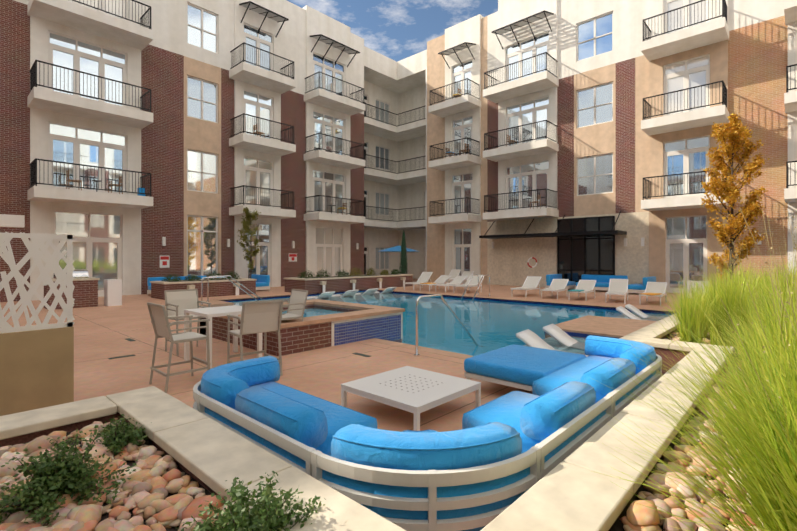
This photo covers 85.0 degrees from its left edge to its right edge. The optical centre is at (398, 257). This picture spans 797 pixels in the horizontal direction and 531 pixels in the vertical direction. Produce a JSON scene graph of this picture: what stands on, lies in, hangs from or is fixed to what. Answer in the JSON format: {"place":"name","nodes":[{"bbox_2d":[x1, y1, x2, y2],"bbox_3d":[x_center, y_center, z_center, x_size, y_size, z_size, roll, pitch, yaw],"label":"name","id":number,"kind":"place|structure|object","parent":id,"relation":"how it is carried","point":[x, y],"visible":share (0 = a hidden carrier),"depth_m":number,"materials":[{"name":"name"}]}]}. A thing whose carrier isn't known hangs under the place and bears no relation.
{"place":"outdoors","nodes":[
{"label":"outdoors","id":0,"kind":"place"},
{"bbox_2d":[0,0,365,301],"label":"building wing","id":1,"kind":"structure","parent":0,"point":[167,105],"depth_m":22.13,"materials":[{"name":"white paint"}]},
{"bbox_2d":[199,300,233,306],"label":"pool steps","id":2,"kind":"structure","parent":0,"point":[216,303],"depth_m":16.60,"materials":[{"name":"beige concrete"}]},
{"bbox_2d":[0,279,684,431],"bbox_3d":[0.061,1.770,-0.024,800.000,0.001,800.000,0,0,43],"label":"deck","id":3,"kind":"structure","parent":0,"point":[102,332],"depth_m":7.53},
{"bbox_2d":[0,214,74,415],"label":"screen wall","id":4,"kind":"structure","parent":3,"relation":"on","point":[37,366],"depth_m":4.59,"materials":[{"name":"beige metal"}]},
{"bbox_2d":[44,269,121,308],"bbox_3d":[-11.317,1.100,15.607,1.140,1.340,2.140,0,0,43],"label":"outdoor grill station","id":5,"kind":"object","parent":3,"relation":"on","point":[85,292],"visible":0.6,"depth_m":15.46,"materials":[{"name":"red brick"}]},
{"bbox_2d":[147,276,206,294],"bbox_3d":[-10.504,1.355,21.015,0.900,0.830,2.700,0,0,43],"label":"sofa","id":6,"kind":"object","parent":3,"relation":"on","point":[149,279],"visible":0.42,"depth_m":20.41,"materials":[{"name":"blue fabric"}]},
{"bbox_2d":[147,302,209,392],"bbox_3d":[-3.072,1.201,6.085,0.637,1.143,0.642,0,0,43],"label":"bar chair","id":7,"kind":"object","parent":3,"relation":"on","point":[161,324],"visible":0.98,"depth_m":6.03,"materials":[{"name":"beige"}]},
{"bbox_2d":[164,289,210,355],"bbox_3d":[-3.988,1.202,8.228,0.655,1.144,0.629,0,0,43],"label":"bar chair","id":8,"kind":"object","parent":3,"relation":"on","point":[178,302],"visible":0.62,"depth_m":8.33,"materials":[{"name":"beige fabric"}]},
{"bbox_2d":[184,305,261,369],"bbox_3d":[-3.020,1.335,7.501,0.950,0.870,0.950,0,0,43],"label":"bar table","id":9,"kind":"object","parent":3,"relation":"on","point":[211,312],"visible":0.62,"depth_m":7.44,"materials":[{"name":"silver metal"}]},
{"bbox_2d":[108,338,369,358],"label":"deck drains","id":10,"kind":"object","parent":3,"relation":"on","point":[130,339],"visible":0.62,"depth_m":7.81,"materials":[{"name":"brown metal"}]},
{"bbox_2d":[237,207,260,278],"bbox_3d":[-7.759,-0.412,22.529,1.148,4.366,1.078,0,0,12],"label":"young tree","id":11,"kind":"object","parent":3,"relation":"on","point":[246,224],"visible":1,"depth_m":22.53,"materials":[{"name":"green plant"}]},
{"bbox_2d":[227,299,282,375],"bbox_3d":[-2.151,1.202,6.521,0.625,1.143,0.653,0,0,-41],"label":"bar chair","id":12,"kind":"object","parent":3,"relation":"on","point":[264,317],"visible":0.79,"depth_m":6.39,"materials":[{"name":"beige fabric"}]},
{"bbox_2d":[251,274,269,290],"bbox_3d":[-7.857,1.355,23.062,1.800,0.830,1.300,0,0,43],"label":"sofa","id":13,"kind":"object","parent":3,"relation":"on","point":[262,282],"visible":0.44,"depth_m":22.87,"materials":[{"name":"blue fabric"}]},
{"bbox_2d":[150,274,413,299],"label":"brick planters","id":14,"kind":"object","parent":3,"relation":"on","point":[226,287],"visible":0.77,"depth_m":21.38,"materials":[{"name":"brick"}]},
{"bbox_2d":[162,267,400,281],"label":"planter shrubs","id":15,"kind":"object","parent":14,"relation":"on","point":[198,278],"visible":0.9,"depth_m":21.84,"materials":[{"name":"green plant"}]},
{"bbox_2d":[281,289,307,320],"bbox_3d":[-2.142,1.202,8.261,0.649,1.143,0.638,0,0,-42],"label":"bar chair","id":16,"kind":"object","parent":3,"relation":"on","point":[296,308],"visible":0.52,"depth_m":8.33,"materials":[{"name":"beige fabric"}]},
{"bbox_2d":[200,299,404,356],"bbox_3d":[-2.233,2.135,10.079,3.380,1.870,3.380,0,0,43],"label":"spa","id":17,"kind":"object","parent":3,"relation":"on","point":[360,322],"visible":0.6,"depth_m":8.94,"materials":[{"name":"red brick"}]},
{"bbox_2d":[282,306,351,316],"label":"spa water","id":18,"kind":"structure","parent":17,"relation":"in","point":[312,311],"depth_m":10.66,"materials":[{"name":"blue liquid"}]},
{"bbox_2d":[0,313,746,530],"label":"planter walls","id":19,"kind":"structure","parent":3,"relation":"on","point":[575,490],"depth_m":2.93,"materials":[{"name":"beige concrete"}]},
{"bbox_2d":[0,332,763,530],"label":"river rocks","id":20,"kind":"object","parent":19,"relation":"on","point":[145,489],"visible":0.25,"depth_m":2.58,"materials":[{"name":"beige stone"}]},
{"bbox_2d":[0,429,138,526],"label":"shrub","id":21,"kind":"object","parent":20,"relation":"on","point":[50,481],"visible":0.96,"depth_m":2.50,"materials":[{"name":"green plant"}]},
{"bbox_2d":[89,414,151,456],"bbox_3d":[-2.090,1.351,3.333,0.477,0.309,0.487,0,0,43],"label":"shrub","id":22,"kind":"object","parent":20,"relation":"on","point":[121,435],"visible":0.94,"depth_m":3.25,"materials":[{"name":"green plant"}]},
{"bbox_2d":[176,471,324,530],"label":"shrub","id":23,"kind":"object","parent":20,"relation":"on","point":[264,513],"visible":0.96,"depth_m":2.06,"materials":[{"name":"green plant"}]},
{"bbox_2d":[599,209,796,530],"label":"grasses","id":24,"kind":"object","parent":19,"relation":"on","point":[758,316],"visible":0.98,"depth_m":1.97,"materials":[{"name":"green plant"}]},
{"bbox_2d":[701,113,769,278],"bbox_3d":[10.838,-1.557,14.111,1.829,6.059,1.991,0,0,43],"label":"orange tree","id":25,"kind":"object","parent":19,"relation":"on","point":[733,230],"visible":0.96,"depth_m":13.94,"materials":[{"name":"brown plant"}]},
{"bbox_2d":[377,244,419,270],"bbox_3d":[-0.001,0.410,31.392,2.864,2.720,2.864,0,0,20],"label":"umbrella","id":26,"kind":"object","parent":3,"relation":"on","point":[396,249],"visible":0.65,"depth_m":31.10,"materials":[{"name":"blue fabric"}]},
{"bbox_2d":[398,230,407,273],"bbox_3d":[0.340,-0.039,29.563,0.751,3.619,0.750,0,0,43],"label":"conifer tree","id":27,"kind":"object","parent":3,"relation":"on","point":[403,264],"visible":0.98,"depth_m":29.43,"materials":[{"name":"green plant"}]},
{"bbox_2d":[341,366,480,430],"bbox_3d":[0.150,1.620,5.074,1.160,0.300,1.160,0,0,43],"label":"coffee table","id":28,"kind":"object","parent":3,"relation":"on","point":[416,391],"visible":0.9,"depth_m":4.91,"materials":[{"name":"silver metal"}]},
{"bbox_2d":[403,272,432,289],"bbox_3d":[1.076,1.297,24.055,0.735,0.946,1.817,0,0,43],"label":"chaise","id":29,"kind":"object","parent":3,"relation":"on","point":[424,277],"visible":0.96,"depth_m":24.40,"materials":[{"name":"white plastic"}]},
{"bbox_2d":[193,335,661,530],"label":"sectional sofa","id":30,"kind":"object","parent":3,"relation":"on","point":[489,462],"visible":0.85,"depth_m":3.16,"materials":[{"name":"blue fabric"}]},
{"bbox_2d":[418,275,450,290],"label":"chaise","id":31,"kind":"object","parent":3,"relation":"on","point":[442,279],"visible":0.83,"depth_m":23.63,"materials":[{"name":"white plastic"}]},
{"bbox_2d":[414,294,478,356],"bbox_3d":[1.070,1.392,8.511,2.175,1.390,0.120,0,0,-44],"label":"handrail","id":32,"kind":"object","parent":3,"relation":"on","point":[451,311],"visible":0.98,"depth_m":8.06,"materials":[{"name":"silver metal"}]},
{"bbox_2d":[222,289,673,338],"bbox_3d":[0.892,2.305,14.885,16.150,1.130,9.800,0,0,43],"label":"pool shell","id":33,"kind":"object","parent":3,"relation":"in","point":[601,326],"visible":0.1,"depth_m":11.42},
{"bbox_2d":[200,276,258,304],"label":"handrail","id":34,"kind":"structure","parent":33,"relation":"on","point":[227,279],"depth_m":16.87,"materials":[{"name":"silver metal"}]},
{"bbox_2d":[206,275,262,301],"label":"handrail","id":35,"kind":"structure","parent":33,"relation":"on","point":[225,276],"depth_m":17.58,"materials":[{"name":"silver metal"}]},
{"bbox_2d":[307,291,334,298],"bbox_3d":[-3.732,1.840,19.716,1.900,0.660,0.660,0,0,43],"label":"pool lounger","id":36,"kind":"object","parent":33,"relation":"on","point":[325,295],"visible":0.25,"depth_m":19.20,"materials":[{"name":"white plastic"}]},
{"bbox_2d":[332,290,358,296],"bbox_3d":[-2.780,1.840,20.743,1.900,0.660,0.660,0,0,43],"label":"pool lounger","id":37,"kind":"object","parent":33,"relation":"on","point":[349,293],"visible":0.35,"depth_m":20.23,"materials":[{"name":"white plastic"}]},
{"bbox_2d":[356,288,378,295],"bbox_3d":[-1.897,1.840,21.696,1.900,0.660,0.660,0,0,43],"label":"pool lounger","id":38,"kind":"object","parent":33,"relation":"on","point":[372,291],"visible":0.31,"depth_m":21.15,"materials":[{"name":"white plastic"}]},
{"bbox_2d":[375,287,396,293],"bbox_3d":[-1.013,1.840,22.650,1.900,0.660,0.660,0,0,43],"label":"pool lounger","id":39,"kind":"object","parent":33,"relation":"on","point":[388,290],"visible":0.27,"depth_m":22.10,"materials":[{"name":"white plastic"}]},
{"bbox_2d":[205,289,679,358],"bbox_3d":[0.892,1.793,14.885,16.790,0.054,10.440,0,0,43],"label":"pool coping","id":40,"kind":"object","parent":33,"relation":"on","point":[428,350],"visible":0.24,"depth_m":9.34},
{"bbox_2d":[218,291,671,374],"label":"pool water","id":41,"kind":"structure","parent":33,"relation":"in","point":[490,325],"depth_m":13.20,"materials":[{"name":"blue liquid"}]},
{"bbox_2d":[516,329,587,356],"bbox_3d":[3.283,1.840,8.307,1.900,0.660,0.660,0,0,38],"label":"pool lounger","id":42,"kind":"object","parent":33,"relation":"on","point":[529,338],"visible":0.19,"depth_m":8.71,"materials":[{"name":"white plastic"}]},
{"bbox_2d":[543,324,577,345],"bbox_3d":[4.067,1.840,9.080,1.900,0.660,0.660,0,0,38],"label":"pool lounger","id":43,"kind":"object","parent":33,"relation":"on","point":[559,335],"visible":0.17,"depth_m":9.41,"materials":[{"name":"white plastic"}]},
{"bbox_2d":[616,306,640,319],"bbox_3d":[7.434,1.840,12.640,1.900,0.660,0.660,0,0,38],"label":"pool lounger","id":44,"kind":"object","parent":33,"relation":"on","point":[625,312],"visible":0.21,"depth_m":12.96,"materials":[{"name":"white plastic"}]},
{"bbox_2d":[625,304,647,317],"bbox_3d":[8.046,1.840,13.300,1.900,0.660,0.660,0,0,38],"label":"pool lounger","id":45,"kind":"object","parent":33,"relation":"on","point":[636,311],"visible":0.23,"depth_m":13.60,"materials":[{"name":"white plastic"}]},
{"bbox_2d":[434,276,467,292],"bbox_3d":[2.743,1.383,22.641,1.936,0.775,0.698,0,0,-43],"label":"chaise","id":46,"kind":"object","parent":3,"relation":"on","point":[458,280],"visible":0.88,"depth_m":22.89,"materials":[{"name":"white plastic"}]},
{"bbox_2d":[420,283,660,294],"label":"towels","id":47,"kind":"object","parent":46,"relation":"on","point":[576,290],"visible":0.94,"depth_m":17.61,"materials":[{"name":"orange fabric"}]},
{"bbox_2d":[447,269,460,282],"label":"chaise","id":48,"kind":"object","parent":3,"relation":"on","point":[454,273],"visible":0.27,"depth_m":29.01,"materials":[{"name":"white plastic"}]},
{"bbox_2d":[450,271,473,283],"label":"chaise","id":49,"kind":"object","parent":3,"relation":"on","point":[467,273],"visible":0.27,"depth_m":28.32,"materials":[{"name":"white plastic"}]},
{"bbox_2d":[452,274,482,293],"bbox_3d":[3.498,1.337,21.915,0.697,0.865,1.875,0,0,39],"label":"chaise","id":50,"kind":"object","parent":3,"relation":"on","point":[474,282],"visible":0.92,"depth_m":22.25,"materials":[{"name":"white plastic"}]},
{"bbox_2d":[461,274,478,298],"bbox_3d":[3.201,1.417,19.694,0.120,1.238,1.627,0,0,43],"label":"handrail","id":51,"kind":"object","parent":3,"relation":"on","point":[469,283],"visible":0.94,"depth_m":19.78,"materials":[{"name":"silver metal"}]},
{"bbox_2d":[472,275,490,299],"bbox_3d":[3.641,1.417,19.286,0.120,1.238,1.627,0,0,43],"label":"handrail","id":52,"kind":"object","parent":3,"relation":"on","point":[480,284],"visible":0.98,"depth_m":19.47,"materials":[{"name":"silver metal"}]},
{"bbox_2d":[510,276,541,296],"bbox_3d":[5.869,1.337,19.964,0.697,0.865,1.875,0,0,40],"label":"chaise","id":53,"kind":"object","parent":3,"relation":"on","point":[531,282],"visible":1,"depth_m":20.29,"materials":[{"name":"white plastic"}]},
{"bbox_2d":[540,279,568,298],"bbox_3d":[6.905,1.383,19.191,0.700,0.775,1.936,0,0,35],"label":"chaise","id":54,"kind":"object","parent":3,"relation":"on","point":[558,285],"visible":1,"depth_m":19.57,"materials":[{"name":"white plastic"}]},
{"bbox_2d":[546,274,575,288],"bbox_3d":[8.886,1.355,23.769,1.000,0.830,1.700,0,0,43],"label":"sofa","id":55,"kind":"object","parent":3,"relation":"on","point":[551,277],"visible":0.6,"depth_m":23.52,"materials":[{"name":"blue fabric"}]},
{"bbox_2d":[568,280,595,300],"bbox_3d":[7.791,1.383,18.411,0.699,0.775,1.936,0,0,36],"label":"chaise","id":56,"kind":"object","parent":3,"relation":"on","point":[587,286],"visible":0.88,"depth_m":18.77,"materials":[{"name":"white plastic"}]},
{"bbox_2d":[575,274,627,290],"bbox_3d":[10.589,1.355,22.737,2.300,0.830,1.100,0,0,43],"label":"sofa","id":57,"kind":"object","parent":3,"relation":"on","point":[602,282],"visible":0.4,"depth_m":22.83,"materials":[{"name":"blue fabric"}]},
{"bbox_2d":[605,279,627,303],"bbox_3d":[8.777,1.337,17.462,0.702,0.865,1.875,0,0,31],"label":"chaise","id":58,"kind":"object","parent":3,"relation":"on","point":[618,286],"visible":1,"depth_m":17.88,"materials":[{"name":"white plastic"}]},
{"bbox_2d":[628,276,655,292],"bbox_3d":[11.747,1.355,21.118,1.000,0.830,1.700,0,0,43],"label":"sofa","id":59,"kind":"object","parent":3,"relation":"on","point":[636,288],"visible":0.48,"depth_m":20.49,"materials":[{"name":"blue fabric"}]},
{"bbox_2d":[639,282,666,305],"bbox_3d":[9.840,1.383,16.779,0.698,0.775,1.936,0,0,38],"label":"chaise","id":60,"kind":"object","parent":3,"relation":"on","point":[654,287],"visible":0.83,"depth_m":17.18,"materials":[{"name":"white plastic"}]},
{"bbox_2d":[687,281,709,297],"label":"chaise","id":61,"kind":"object","parent":3,"relation":"on","point":[688,285],"visible":0.19,"depth_m":16.47,"materials":[{"name":"white plastic"}]},
{"bbox_3d":[2.519,-6.980,7.924,67.200,17.500,75.000,0,0,43],"label":"building","id":62,"kind":"object","parent":3,"relation":"on","visible":0},
{"bbox_2d":[66,89,540,214],"bbox_3d":[-3.913,-6.955,25.078,23.276,8.450,7.667,0,0,-18],"label":"balcony furniture","id":63,"kind":"object","parent":62,"relation":"on","point":[141,190],"visible":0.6,"depth_m":24.47,"materials":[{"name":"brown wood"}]},
{"bbox_2d":[527,257,536,267],"bbox_3d":[8.052,0.320,26.138,0.680,0.680,0.120,0,0,43],"label":"life ring","id":64,"kind":"object","parent":62,"relation":"attached to","point":[528,262],"visible":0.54,"depth_m":26.11,"materials":[{"name":"white plastic"}]},
{"bbox_2d":[287,0,497,61],"label":"sky","id":65,"kind":"structure","parent":0,"point":[398,30],"materials":[{"name":"blue"}]},
{"bbox_2d":[364,46,426,278],"bbox_3d":[-0.491,-6.830,43.162,19.280,17.200,20.000,0,0,43],"label":"building section","id":66,"kind":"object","parent":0,"point":[395,151],"depth_m":35.35,"materials":[{"name":"white paint"}]},
{"bbox_2d":[427,0,796,293],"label":"building wing","id":67,"kind":"structure","parent":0,"point":[604,114],"depth_m":23.49,"materials":[{"name":"beige paint"}]}
]}

